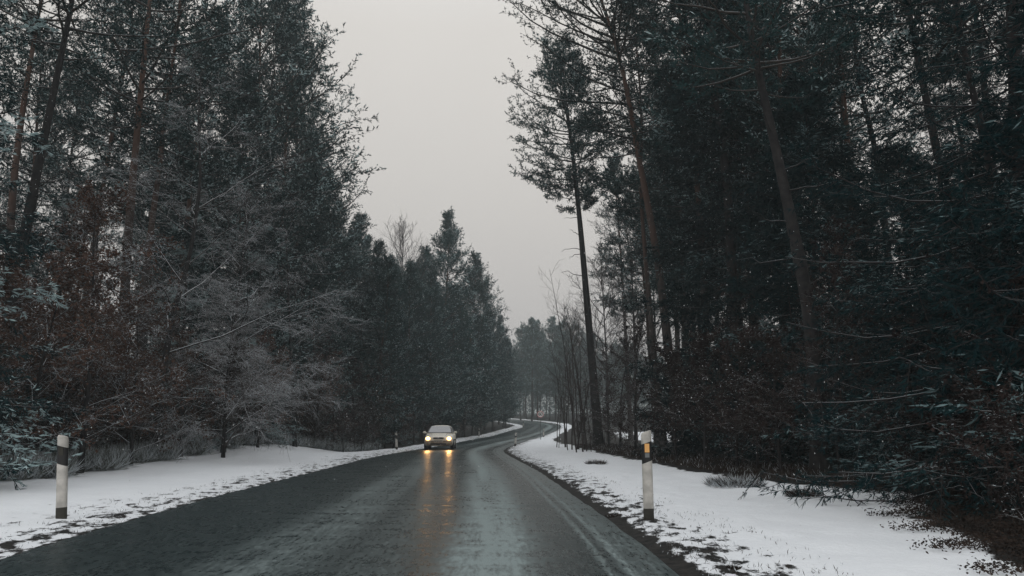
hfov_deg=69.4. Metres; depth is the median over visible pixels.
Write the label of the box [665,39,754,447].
pine tree
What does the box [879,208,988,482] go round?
beech shrub
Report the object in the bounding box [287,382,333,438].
beech shrub
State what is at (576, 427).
beech shrub
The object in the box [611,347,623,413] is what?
pine tree
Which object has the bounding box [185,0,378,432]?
pine tree
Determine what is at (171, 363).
beech shrub
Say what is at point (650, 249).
pine tree
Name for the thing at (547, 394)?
pine tree
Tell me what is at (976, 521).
fallen leaves
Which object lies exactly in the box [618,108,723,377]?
pine tree
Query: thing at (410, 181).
sky
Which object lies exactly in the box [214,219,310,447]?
spruce tree
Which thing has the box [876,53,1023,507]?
spruce tree
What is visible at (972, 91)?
pine tree
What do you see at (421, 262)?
pine tree
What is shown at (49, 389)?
beech shrub
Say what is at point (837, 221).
beech shrub
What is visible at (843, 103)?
pine tree
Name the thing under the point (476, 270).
tree
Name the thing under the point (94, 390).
beech shrub
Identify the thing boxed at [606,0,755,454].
pine tree
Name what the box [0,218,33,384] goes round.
beech shrub
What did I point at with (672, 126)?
pine tree
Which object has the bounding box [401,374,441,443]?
beech shrub
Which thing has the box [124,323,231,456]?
beech shrub
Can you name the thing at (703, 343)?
beech shrub
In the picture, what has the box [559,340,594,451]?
sapling clump
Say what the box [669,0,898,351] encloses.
pine tree
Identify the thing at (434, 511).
road
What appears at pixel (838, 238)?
beech shrub
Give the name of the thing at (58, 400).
beech shrub
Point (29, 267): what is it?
beech shrub
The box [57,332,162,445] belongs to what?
beech shrub
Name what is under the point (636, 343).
beech shrub
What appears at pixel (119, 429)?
beech shrub
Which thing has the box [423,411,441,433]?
beech shrub
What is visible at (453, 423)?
pine tree
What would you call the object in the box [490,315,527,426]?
pine tree
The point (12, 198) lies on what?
pine tree
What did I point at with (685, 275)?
pine tree
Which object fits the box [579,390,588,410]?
pine tree
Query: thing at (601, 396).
pine tree
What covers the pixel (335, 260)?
pine tree
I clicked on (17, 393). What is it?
beech shrub
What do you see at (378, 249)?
pine tree
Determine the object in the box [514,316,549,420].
pine tree
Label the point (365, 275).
pine tree
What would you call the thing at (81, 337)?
beech shrub
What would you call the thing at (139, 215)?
pine tree
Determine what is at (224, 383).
beech shrub
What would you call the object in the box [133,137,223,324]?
pine tree
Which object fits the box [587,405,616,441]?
beech shrub
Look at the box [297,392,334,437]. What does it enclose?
beech shrub
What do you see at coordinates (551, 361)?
pine tree
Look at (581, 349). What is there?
pine tree
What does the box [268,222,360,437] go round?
pine tree
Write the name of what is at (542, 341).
pine tree
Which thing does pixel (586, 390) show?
pine tree
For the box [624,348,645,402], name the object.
pine tree
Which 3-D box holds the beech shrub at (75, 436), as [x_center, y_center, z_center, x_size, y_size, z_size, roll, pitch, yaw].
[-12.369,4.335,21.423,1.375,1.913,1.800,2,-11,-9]
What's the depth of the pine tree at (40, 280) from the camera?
44.61 m
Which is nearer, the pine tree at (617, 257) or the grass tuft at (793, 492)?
the grass tuft at (793, 492)
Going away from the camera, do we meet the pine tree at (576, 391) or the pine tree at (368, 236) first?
the pine tree at (368, 236)
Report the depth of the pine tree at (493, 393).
92.93 m
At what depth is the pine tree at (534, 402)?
192.04 m
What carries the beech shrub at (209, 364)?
on the snowy ground at (854, 538)
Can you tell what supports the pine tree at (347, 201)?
on the snowy ground at (854, 538)
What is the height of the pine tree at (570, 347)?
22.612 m
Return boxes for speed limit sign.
[537,411,543,439]
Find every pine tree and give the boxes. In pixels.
[0,0,53,157]
[0,0,120,301]
[0,0,192,454]
[0,12,110,311]
[0,67,146,304]
[0,102,14,152]
[0,132,86,315]
[22,0,300,445]
[29,0,202,416]
[56,0,272,439]
[71,0,233,442]
[95,4,295,412]
[95,209,155,435]
[100,147,232,437]
[110,127,229,293]
[130,59,325,432]
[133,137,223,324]
[136,0,386,366]
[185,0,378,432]
[191,234,241,433]
[203,205,286,321]
[218,84,385,435]
[219,26,355,432]
[246,128,377,434]
[260,192,373,396]
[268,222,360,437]
[283,229,381,437]
[299,197,389,439]
[331,260,386,440]
[339,211,418,441]
[346,238,432,448]
[390,252,432,375]
[405,244,464,437]
[407,205,498,423]
[425,285,484,431]
[444,285,484,377]
[448,268,514,434]
[466,316,504,434]
[469,328,505,428]
[476,344,501,429]
[480,303,520,431]
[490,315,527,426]
[494,0,698,451]
[496,338,524,426]
[501,25,621,444]
[511,321,536,419]
[511,333,529,415]
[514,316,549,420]
[516,338,540,418]
[518,317,539,416]
[522,319,547,419]
[528,391,538,408]
[529,335,548,410]
[538,315,559,419]
[539,343,551,416]
[540,352,554,419]
[541,325,571,420]
[545,325,579,408]
[551,330,585,422]
[552,344,579,420]
[553,393,560,416]
[555,318,577,409]
[567,321,588,418]
[571,1,688,449]
[575,325,586,414]
[576,373,589,406]
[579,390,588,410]
[581,365,599,420]
[586,335,605,388]
[589,152,643,439]
[590,164,668,444]
[595,338,612,409]
[599,382,605,407]
[604,338,622,403]
[604,342,622,413]
[605,57,723,445]
[605,376,618,413]
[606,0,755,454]
[608,1,680,381]
[609,103,723,447]
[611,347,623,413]
[613,337,637,413]
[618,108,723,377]
[619,192,696,343]
[621,164,710,440]
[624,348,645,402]
[628,163,683,368]
[631,0,857,330]
[632,62,761,286]
[634,111,737,390]
[636,0,860,453]
[638,354,650,408]
[643,0,865,471]
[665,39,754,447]
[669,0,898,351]
[712,5,868,245]
[730,0,978,267]
[753,0,1004,434]
[769,0,928,273]
[798,20,932,300]
[812,0,1023,266]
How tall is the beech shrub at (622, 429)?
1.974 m
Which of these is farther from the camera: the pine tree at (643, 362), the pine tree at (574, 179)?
the pine tree at (643, 362)
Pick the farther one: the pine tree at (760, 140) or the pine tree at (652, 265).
the pine tree at (652, 265)
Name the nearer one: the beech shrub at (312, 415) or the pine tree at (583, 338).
the beech shrub at (312, 415)
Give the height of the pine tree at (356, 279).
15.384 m
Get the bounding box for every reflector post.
[55,435,68,518]
[395,433,397,449]
[641,430,653,519]
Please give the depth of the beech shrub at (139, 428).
24.10 m
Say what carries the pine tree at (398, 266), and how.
on the snowy ground at (854, 538)
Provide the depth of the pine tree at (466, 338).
88.78 m
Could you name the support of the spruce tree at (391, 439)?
on the snowy ground at (854, 538)
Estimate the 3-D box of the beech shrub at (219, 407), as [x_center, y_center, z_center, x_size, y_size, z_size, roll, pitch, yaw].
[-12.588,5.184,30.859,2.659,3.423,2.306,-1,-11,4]
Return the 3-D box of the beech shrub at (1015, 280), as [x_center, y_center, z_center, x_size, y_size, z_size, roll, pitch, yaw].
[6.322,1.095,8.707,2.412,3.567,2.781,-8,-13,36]
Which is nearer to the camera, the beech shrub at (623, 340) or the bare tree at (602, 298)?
the beech shrub at (623, 340)
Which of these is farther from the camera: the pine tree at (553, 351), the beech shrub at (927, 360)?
the pine tree at (553, 351)
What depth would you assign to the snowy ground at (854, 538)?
10.66 m
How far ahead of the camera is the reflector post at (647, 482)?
9.62 m
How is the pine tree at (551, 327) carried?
on the snowy ground at (854, 538)
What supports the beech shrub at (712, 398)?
on the snowy ground at (854, 538)
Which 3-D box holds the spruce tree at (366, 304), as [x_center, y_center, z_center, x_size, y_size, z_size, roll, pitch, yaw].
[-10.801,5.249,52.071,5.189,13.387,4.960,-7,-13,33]
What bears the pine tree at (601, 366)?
on the snowy ground at (854, 538)
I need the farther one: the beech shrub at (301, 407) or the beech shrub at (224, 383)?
the beech shrub at (301, 407)
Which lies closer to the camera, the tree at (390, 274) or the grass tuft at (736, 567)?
the grass tuft at (736, 567)
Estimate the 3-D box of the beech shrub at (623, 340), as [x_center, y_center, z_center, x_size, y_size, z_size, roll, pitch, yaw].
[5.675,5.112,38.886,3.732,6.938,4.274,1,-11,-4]
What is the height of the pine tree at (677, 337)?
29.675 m
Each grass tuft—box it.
[584,459,607,464]
[606,514,619,517]
[702,472,767,487]
[725,564,741,569]
[782,484,823,496]
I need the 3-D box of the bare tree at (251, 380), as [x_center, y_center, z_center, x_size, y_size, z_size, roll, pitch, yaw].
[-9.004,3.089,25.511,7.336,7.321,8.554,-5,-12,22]
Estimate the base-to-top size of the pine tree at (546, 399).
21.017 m
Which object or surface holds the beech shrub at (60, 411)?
on the snowy ground at (854, 538)
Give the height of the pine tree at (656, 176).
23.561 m
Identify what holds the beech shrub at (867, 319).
on the snowy ground at (854, 538)
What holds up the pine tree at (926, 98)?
on the snowy ground at (854, 538)
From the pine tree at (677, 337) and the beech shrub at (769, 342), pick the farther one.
the pine tree at (677, 337)
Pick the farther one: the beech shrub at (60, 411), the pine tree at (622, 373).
the pine tree at (622, 373)
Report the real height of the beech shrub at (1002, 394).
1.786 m
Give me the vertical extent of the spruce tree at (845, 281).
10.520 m
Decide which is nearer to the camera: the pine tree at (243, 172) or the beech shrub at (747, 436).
the beech shrub at (747, 436)
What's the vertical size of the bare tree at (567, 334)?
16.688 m
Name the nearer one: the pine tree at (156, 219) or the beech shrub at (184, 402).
the beech shrub at (184, 402)
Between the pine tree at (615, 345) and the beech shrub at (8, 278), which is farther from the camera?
the pine tree at (615, 345)
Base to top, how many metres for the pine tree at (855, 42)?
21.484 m
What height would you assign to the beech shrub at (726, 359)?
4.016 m
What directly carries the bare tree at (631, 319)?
on the snowy ground at (854, 538)
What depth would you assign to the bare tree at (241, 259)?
27.69 m
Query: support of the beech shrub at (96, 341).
on the snowy ground at (854, 538)
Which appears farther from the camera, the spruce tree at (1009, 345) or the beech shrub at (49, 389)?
the beech shrub at (49, 389)
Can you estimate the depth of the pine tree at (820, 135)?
32.94 m
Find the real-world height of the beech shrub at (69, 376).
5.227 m
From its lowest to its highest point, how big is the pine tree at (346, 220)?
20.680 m
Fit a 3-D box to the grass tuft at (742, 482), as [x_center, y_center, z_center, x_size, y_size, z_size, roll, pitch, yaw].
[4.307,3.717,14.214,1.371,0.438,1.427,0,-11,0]
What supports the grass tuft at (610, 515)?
on the snowy ground at (854, 538)
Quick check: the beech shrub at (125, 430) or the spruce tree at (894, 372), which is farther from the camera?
the beech shrub at (125, 430)
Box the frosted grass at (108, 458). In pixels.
[0,430,383,480]
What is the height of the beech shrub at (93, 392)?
5.031 m
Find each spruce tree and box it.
[0,0,85,489]
[21,200,107,451]
[129,209,231,453]
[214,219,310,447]
[325,270,394,448]
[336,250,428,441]
[369,337,417,445]
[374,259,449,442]
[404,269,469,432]
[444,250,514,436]
[621,123,760,450]
[624,0,849,459]
[658,5,845,455]
[702,69,906,465]
[709,252,858,465]
[737,0,1023,526]
[794,137,964,469]
[794,250,970,471]
[812,149,1020,496]
[818,208,904,385]
[828,0,1023,457]
[830,88,1017,491]
[859,0,1023,524]
[873,0,1023,317]
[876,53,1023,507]
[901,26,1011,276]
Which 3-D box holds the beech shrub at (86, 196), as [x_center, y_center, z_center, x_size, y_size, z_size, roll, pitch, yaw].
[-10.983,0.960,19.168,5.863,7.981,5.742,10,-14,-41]
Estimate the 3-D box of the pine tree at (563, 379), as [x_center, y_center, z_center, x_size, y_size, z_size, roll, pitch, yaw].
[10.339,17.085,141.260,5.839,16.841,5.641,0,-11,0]
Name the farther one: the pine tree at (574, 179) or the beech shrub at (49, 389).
the pine tree at (574, 179)
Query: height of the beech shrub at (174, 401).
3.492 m
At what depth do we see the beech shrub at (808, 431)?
18.85 m
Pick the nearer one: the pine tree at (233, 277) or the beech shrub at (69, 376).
the beech shrub at (69, 376)
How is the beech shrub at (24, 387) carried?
on the snowy ground at (854, 538)
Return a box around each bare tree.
[0,169,211,447]
[72,46,382,458]
[123,274,349,462]
[160,183,375,451]
[194,201,358,446]
[374,213,442,436]
[542,240,662,441]
[552,305,614,435]
[556,182,681,441]
[594,223,697,384]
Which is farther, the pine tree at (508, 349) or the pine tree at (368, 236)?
the pine tree at (508, 349)
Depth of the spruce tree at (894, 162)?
19.72 m
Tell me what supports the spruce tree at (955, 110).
on the snowy ground at (854, 538)
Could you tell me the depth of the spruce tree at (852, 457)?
16.52 m
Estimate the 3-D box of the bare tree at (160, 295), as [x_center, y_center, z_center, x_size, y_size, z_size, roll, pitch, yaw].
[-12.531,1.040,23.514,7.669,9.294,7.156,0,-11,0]
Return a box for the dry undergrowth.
[579,442,1023,517]
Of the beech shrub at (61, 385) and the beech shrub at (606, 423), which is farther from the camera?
the beech shrub at (606, 423)
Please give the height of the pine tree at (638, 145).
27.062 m
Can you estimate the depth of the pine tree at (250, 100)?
37.28 m
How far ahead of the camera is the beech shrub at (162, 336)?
31.82 m
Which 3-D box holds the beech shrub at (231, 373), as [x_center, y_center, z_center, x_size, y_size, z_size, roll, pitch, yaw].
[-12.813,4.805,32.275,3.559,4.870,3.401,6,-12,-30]
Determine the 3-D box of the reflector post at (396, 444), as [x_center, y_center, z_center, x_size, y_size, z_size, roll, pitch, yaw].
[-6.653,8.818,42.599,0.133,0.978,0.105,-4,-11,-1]
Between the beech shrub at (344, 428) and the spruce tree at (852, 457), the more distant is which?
the beech shrub at (344, 428)
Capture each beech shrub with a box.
[0,170,235,473]
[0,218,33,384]
[0,231,40,337]
[0,247,141,459]
[0,252,70,463]
[0,294,77,441]
[0,333,77,449]
[0,367,35,452]
[0,384,71,454]
[1,190,196,444]
[1,330,62,451]
[2,240,116,415]
[2,333,93,456]
[18,297,131,452]
[26,364,101,450]
[35,321,94,448]
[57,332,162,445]
[66,406,108,451]
[67,364,143,446]
[69,293,217,465]
[69,364,111,438]
[70,304,129,445]
[91,359,176,441]
[98,396,148,445]
[102,301,192,435]
[103,361,190,444]
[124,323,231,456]
[134,400,171,442]
[136,370,201,434]
[144,338,211,430]
[162,363,215,434]
[166,358,236,431]
[170,352,228,437]
[193,341,272,449]
[195,375,242,435]
[198,352,251,433]
[200,348,253,431]
[205,329,299,447]
[249,329,303,428]
[270,377,302,430]
[272,370,329,435]
[277,349,358,447]
[277,376,322,438]
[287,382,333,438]
[288,406,320,436]
[291,401,324,442]
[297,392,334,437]
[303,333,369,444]
[322,407,361,451]
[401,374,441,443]
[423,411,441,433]
[450,410,466,434]
[572,411,599,449]
[577,318,663,449]
[582,323,654,445]
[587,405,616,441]
[591,350,639,444]
[599,410,635,454]
[621,341,710,462]
[656,324,768,467]
[686,323,791,467]
[700,366,755,452]
[710,324,832,471]
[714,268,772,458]
[718,382,788,470]
[735,232,887,471]
[750,214,871,465]
[790,377,861,456]
[815,298,928,475]
[849,367,975,492]
[860,254,1023,493]
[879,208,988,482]
[920,364,1023,510]
[924,371,1023,520]
[930,266,1023,467]
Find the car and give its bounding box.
[423,425,456,449]
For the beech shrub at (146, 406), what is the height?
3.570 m
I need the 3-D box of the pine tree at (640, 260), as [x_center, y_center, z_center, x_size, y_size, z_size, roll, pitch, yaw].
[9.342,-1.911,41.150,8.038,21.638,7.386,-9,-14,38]
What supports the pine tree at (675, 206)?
on the snowy ground at (854, 538)
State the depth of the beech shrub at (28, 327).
17.98 m
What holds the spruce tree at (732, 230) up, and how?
on the snowy ground at (854, 538)
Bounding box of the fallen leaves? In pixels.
[793,476,1023,575]
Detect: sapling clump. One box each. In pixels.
[537,259,623,449]
[550,340,577,446]
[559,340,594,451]
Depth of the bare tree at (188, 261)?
24.65 m
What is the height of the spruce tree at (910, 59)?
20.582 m
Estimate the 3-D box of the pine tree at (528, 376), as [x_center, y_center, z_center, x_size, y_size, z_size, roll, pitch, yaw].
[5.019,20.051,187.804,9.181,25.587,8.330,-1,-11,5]
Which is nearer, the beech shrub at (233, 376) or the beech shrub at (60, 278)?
the beech shrub at (60, 278)
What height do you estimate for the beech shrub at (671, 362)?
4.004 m
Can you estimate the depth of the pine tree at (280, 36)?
40.11 m
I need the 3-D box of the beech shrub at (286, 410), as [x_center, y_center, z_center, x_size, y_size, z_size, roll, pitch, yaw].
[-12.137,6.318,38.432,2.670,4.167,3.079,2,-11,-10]
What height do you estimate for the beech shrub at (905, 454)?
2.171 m
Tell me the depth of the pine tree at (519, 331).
159.22 m
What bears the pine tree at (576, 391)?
on the snowy ground at (854, 538)
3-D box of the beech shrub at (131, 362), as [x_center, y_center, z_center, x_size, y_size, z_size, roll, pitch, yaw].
[-10.601,2.700,21.838,3.991,5.444,3.814,-8,-13,36]
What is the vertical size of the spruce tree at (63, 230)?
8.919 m
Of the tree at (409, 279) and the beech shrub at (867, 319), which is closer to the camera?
the beech shrub at (867, 319)
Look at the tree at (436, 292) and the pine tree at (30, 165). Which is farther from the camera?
the tree at (436, 292)
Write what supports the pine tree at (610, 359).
on the snowy ground at (854, 538)
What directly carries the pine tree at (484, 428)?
on the snowy ground at (854, 538)
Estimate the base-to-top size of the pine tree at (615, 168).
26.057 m
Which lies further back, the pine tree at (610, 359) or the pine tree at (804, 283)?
the pine tree at (610, 359)
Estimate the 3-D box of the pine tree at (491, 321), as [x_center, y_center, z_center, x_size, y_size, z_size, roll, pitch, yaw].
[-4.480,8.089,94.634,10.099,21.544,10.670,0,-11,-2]
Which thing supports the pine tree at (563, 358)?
on the snowy ground at (854, 538)
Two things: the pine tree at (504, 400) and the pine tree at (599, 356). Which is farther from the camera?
the pine tree at (599, 356)
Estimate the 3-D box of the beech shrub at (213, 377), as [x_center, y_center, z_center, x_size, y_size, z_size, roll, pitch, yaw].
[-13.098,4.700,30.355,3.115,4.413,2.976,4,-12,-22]
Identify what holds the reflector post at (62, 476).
on the snowy ground at (854, 538)
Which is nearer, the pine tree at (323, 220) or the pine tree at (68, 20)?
the pine tree at (68, 20)
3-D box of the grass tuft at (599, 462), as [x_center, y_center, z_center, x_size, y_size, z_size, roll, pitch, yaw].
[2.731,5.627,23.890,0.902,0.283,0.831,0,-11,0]
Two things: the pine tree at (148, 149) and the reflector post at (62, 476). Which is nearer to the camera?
the reflector post at (62, 476)
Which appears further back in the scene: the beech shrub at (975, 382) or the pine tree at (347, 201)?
the pine tree at (347, 201)
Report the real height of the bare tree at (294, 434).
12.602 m
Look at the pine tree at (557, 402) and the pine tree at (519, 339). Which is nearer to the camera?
the pine tree at (557, 402)
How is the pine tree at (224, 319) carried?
on the snowy ground at (854, 538)
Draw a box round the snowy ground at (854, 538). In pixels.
[0,412,1023,575]
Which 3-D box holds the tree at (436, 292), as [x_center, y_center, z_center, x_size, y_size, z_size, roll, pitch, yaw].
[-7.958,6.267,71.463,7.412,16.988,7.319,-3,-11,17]
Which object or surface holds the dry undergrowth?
on the snowy ground at (854, 538)
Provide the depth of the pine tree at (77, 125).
33.03 m
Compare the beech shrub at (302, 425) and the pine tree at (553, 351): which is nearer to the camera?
the beech shrub at (302, 425)
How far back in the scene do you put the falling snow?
18.46 m
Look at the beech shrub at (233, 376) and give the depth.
27.76 m
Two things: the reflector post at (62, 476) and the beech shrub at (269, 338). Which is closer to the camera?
the reflector post at (62, 476)
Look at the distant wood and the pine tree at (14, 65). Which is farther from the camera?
the distant wood
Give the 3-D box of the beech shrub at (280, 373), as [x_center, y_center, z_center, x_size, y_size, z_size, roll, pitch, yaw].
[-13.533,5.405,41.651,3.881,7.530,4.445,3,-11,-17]
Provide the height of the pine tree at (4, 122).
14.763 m
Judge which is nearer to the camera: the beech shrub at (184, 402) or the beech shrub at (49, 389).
the beech shrub at (49, 389)
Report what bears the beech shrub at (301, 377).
on the snowy ground at (854, 538)
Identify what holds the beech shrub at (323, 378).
on the snowy ground at (854, 538)
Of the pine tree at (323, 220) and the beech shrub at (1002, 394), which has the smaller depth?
the beech shrub at (1002, 394)
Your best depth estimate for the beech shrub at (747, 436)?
17.93 m
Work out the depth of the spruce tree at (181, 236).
27.38 m
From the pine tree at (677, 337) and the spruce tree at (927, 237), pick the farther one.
the pine tree at (677, 337)
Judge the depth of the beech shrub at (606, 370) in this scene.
42.83 m
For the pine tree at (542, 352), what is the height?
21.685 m
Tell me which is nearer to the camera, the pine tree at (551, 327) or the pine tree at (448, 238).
the pine tree at (448, 238)
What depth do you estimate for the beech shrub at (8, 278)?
14.98 m
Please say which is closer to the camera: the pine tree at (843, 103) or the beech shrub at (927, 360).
the beech shrub at (927, 360)
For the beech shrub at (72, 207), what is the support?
on the snowy ground at (854, 538)
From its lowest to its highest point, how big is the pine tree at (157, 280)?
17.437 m
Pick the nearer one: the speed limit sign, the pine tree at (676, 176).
the pine tree at (676, 176)
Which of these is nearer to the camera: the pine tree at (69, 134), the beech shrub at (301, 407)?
the pine tree at (69, 134)
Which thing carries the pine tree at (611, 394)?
on the snowy ground at (854, 538)
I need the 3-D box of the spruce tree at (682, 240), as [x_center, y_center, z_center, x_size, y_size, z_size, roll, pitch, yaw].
[10.862,-2.901,30.728,10.623,23.192,10.529,4,-11,-18]
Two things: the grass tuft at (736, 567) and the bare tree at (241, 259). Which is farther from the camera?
the bare tree at (241, 259)
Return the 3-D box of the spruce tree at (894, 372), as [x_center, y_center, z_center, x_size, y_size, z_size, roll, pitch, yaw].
[7.633,1.071,12.900,4.669,7.156,4.291,-6,-12,30]
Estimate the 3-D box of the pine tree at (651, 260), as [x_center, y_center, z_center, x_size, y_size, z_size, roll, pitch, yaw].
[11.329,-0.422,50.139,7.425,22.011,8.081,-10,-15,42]
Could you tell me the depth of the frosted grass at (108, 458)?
21.64 m
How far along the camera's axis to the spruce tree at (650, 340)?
37.28 m
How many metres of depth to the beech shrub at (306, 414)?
39.96 m
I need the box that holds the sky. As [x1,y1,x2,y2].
[0,0,1023,413]
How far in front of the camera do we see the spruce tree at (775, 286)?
20.34 m
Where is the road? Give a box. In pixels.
[0,419,678,575]
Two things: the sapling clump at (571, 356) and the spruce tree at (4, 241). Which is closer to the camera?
the spruce tree at (4, 241)
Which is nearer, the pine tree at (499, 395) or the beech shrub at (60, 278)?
the beech shrub at (60, 278)
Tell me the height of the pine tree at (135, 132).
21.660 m
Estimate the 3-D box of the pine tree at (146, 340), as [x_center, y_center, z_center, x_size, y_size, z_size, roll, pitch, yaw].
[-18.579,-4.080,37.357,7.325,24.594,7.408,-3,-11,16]
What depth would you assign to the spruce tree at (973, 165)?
13.51 m
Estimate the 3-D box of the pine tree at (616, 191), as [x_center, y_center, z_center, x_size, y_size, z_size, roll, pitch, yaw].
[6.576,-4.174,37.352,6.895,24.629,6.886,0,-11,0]
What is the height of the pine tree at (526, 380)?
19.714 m
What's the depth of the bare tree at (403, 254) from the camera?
82.06 m
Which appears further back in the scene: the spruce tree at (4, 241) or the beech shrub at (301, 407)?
the beech shrub at (301, 407)
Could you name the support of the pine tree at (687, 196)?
on the snowy ground at (854, 538)
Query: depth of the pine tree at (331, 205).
54.59 m
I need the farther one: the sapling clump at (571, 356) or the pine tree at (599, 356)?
the pine tree at (599, 356)
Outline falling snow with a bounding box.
[2,16,1016,487]
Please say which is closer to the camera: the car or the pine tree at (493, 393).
the car
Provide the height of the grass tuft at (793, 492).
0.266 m
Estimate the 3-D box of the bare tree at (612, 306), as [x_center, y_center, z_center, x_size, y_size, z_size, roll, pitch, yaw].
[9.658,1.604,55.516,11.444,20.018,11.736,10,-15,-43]
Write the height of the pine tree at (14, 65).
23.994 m
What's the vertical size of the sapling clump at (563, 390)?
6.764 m
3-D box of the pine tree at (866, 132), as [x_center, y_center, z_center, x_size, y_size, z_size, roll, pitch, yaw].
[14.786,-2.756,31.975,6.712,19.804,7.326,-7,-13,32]
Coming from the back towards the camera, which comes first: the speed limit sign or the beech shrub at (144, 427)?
the speed limit sign
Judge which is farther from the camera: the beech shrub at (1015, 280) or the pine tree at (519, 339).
the pine tree at (519, 339)
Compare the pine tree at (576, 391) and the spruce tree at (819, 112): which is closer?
the spruce tree at (819, 112)
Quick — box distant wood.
[132,345,674,415]
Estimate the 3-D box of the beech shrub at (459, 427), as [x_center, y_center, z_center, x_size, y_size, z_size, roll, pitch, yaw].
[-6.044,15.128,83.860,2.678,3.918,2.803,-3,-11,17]

